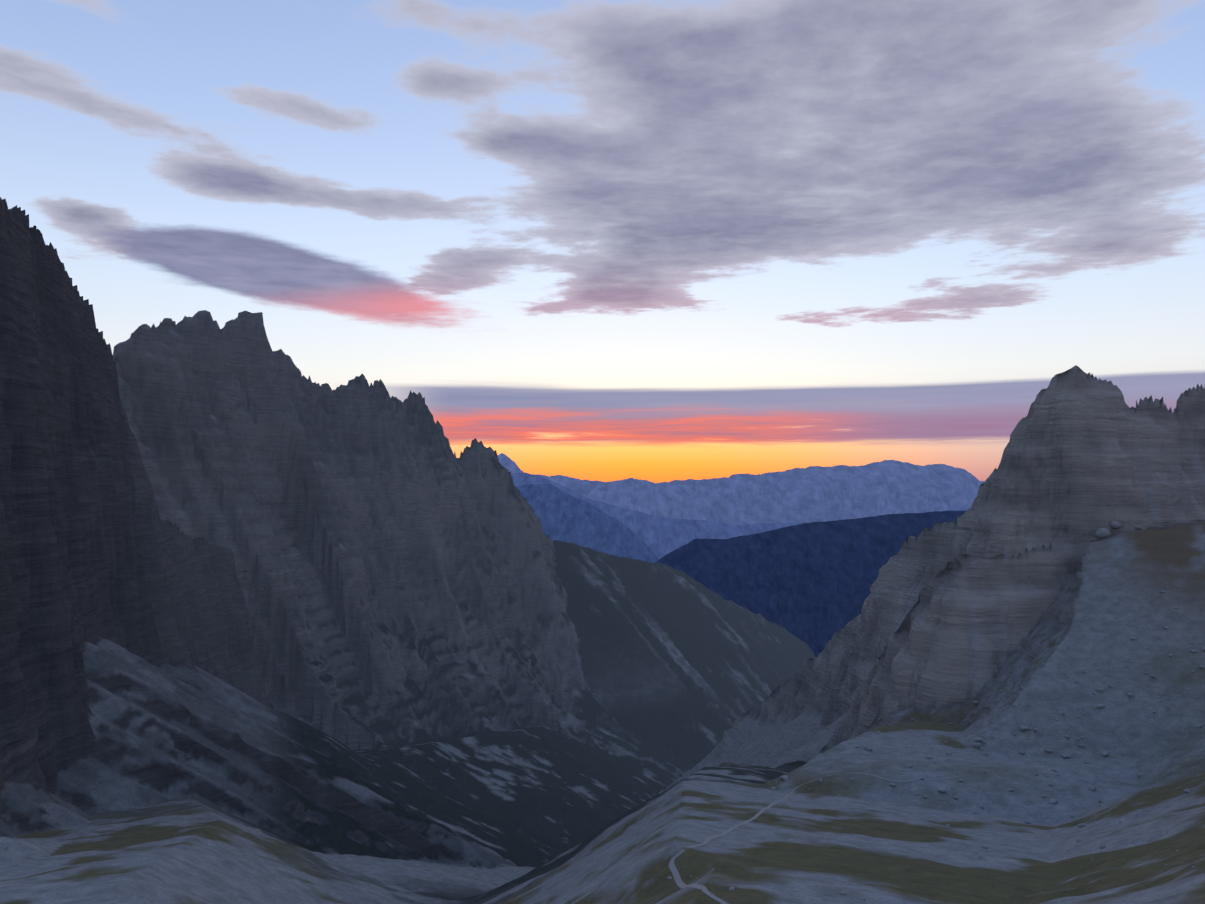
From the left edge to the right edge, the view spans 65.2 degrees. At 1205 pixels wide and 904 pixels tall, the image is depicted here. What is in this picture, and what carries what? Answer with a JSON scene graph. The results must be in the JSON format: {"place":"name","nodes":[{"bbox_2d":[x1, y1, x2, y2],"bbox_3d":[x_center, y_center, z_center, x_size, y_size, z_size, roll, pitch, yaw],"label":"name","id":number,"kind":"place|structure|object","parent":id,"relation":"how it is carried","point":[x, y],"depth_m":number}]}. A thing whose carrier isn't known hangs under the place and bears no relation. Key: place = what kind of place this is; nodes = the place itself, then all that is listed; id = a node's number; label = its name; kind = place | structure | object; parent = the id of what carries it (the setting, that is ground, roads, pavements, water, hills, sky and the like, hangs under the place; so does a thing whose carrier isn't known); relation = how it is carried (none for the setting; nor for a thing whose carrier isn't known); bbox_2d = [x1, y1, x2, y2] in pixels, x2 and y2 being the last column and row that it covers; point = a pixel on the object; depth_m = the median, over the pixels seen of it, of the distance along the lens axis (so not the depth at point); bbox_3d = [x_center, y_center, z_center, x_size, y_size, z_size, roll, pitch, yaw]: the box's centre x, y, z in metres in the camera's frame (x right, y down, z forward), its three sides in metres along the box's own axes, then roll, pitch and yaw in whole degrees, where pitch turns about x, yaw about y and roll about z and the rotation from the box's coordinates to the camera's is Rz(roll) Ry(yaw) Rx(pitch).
{"place":"outdoors","nodes":[
{"label":"outdoors","id":0,"kind":"place"},
{"bbox_2d":[516,484,658,562],"bbox_3d":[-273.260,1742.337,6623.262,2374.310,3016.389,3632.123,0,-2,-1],"label":"range mountains","id":1,"kind":"structure","parent":0,"point":[561,515],"depth_m":8065.79},
{"bbox_2d":[0,197,1204,903],"bbox_3d":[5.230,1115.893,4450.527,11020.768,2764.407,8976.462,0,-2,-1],"label":"mountains","id":2,"kind":"structure","parent":0,"point":[276,627],"depth_m":983.32},
{"bbox_2d":[667,521,1204,903],"bbox_3d":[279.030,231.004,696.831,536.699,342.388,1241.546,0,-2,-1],"label":"boulders","id":3,"kind":"object","parent":2,"relation":"on","point":[1101,533],"depth_m":651.36},
{"bbox_2d":[0,0,1204,482],"label":"sky","id":4,"kind":"structure","parent":0,"point":[655,241]},
{"bbox_2d":[511,473,969,558],"bbox_3d":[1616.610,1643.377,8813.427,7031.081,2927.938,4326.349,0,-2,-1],"label":"range mountains","id":5,"kind":"structure","parent":0,"point":[660,537],"depth_m":10668.85},
{"bbox_2d":[497,453,984,524],"bbox_3d":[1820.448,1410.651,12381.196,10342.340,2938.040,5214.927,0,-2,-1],"label":"range mountains","id":6,"kind":"structure","parent":0,"point":[822,494],"depth_m":13993.02},
{"bbox_2d":[655,511,965,657],"bbox_3d":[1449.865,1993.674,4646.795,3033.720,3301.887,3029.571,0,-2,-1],"label":"range mountains","id":7,"kind":"structure","parent":0,"point":[809,584],"depth_m":5802.25},
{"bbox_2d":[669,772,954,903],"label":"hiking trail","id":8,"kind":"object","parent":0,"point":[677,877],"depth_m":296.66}
]}

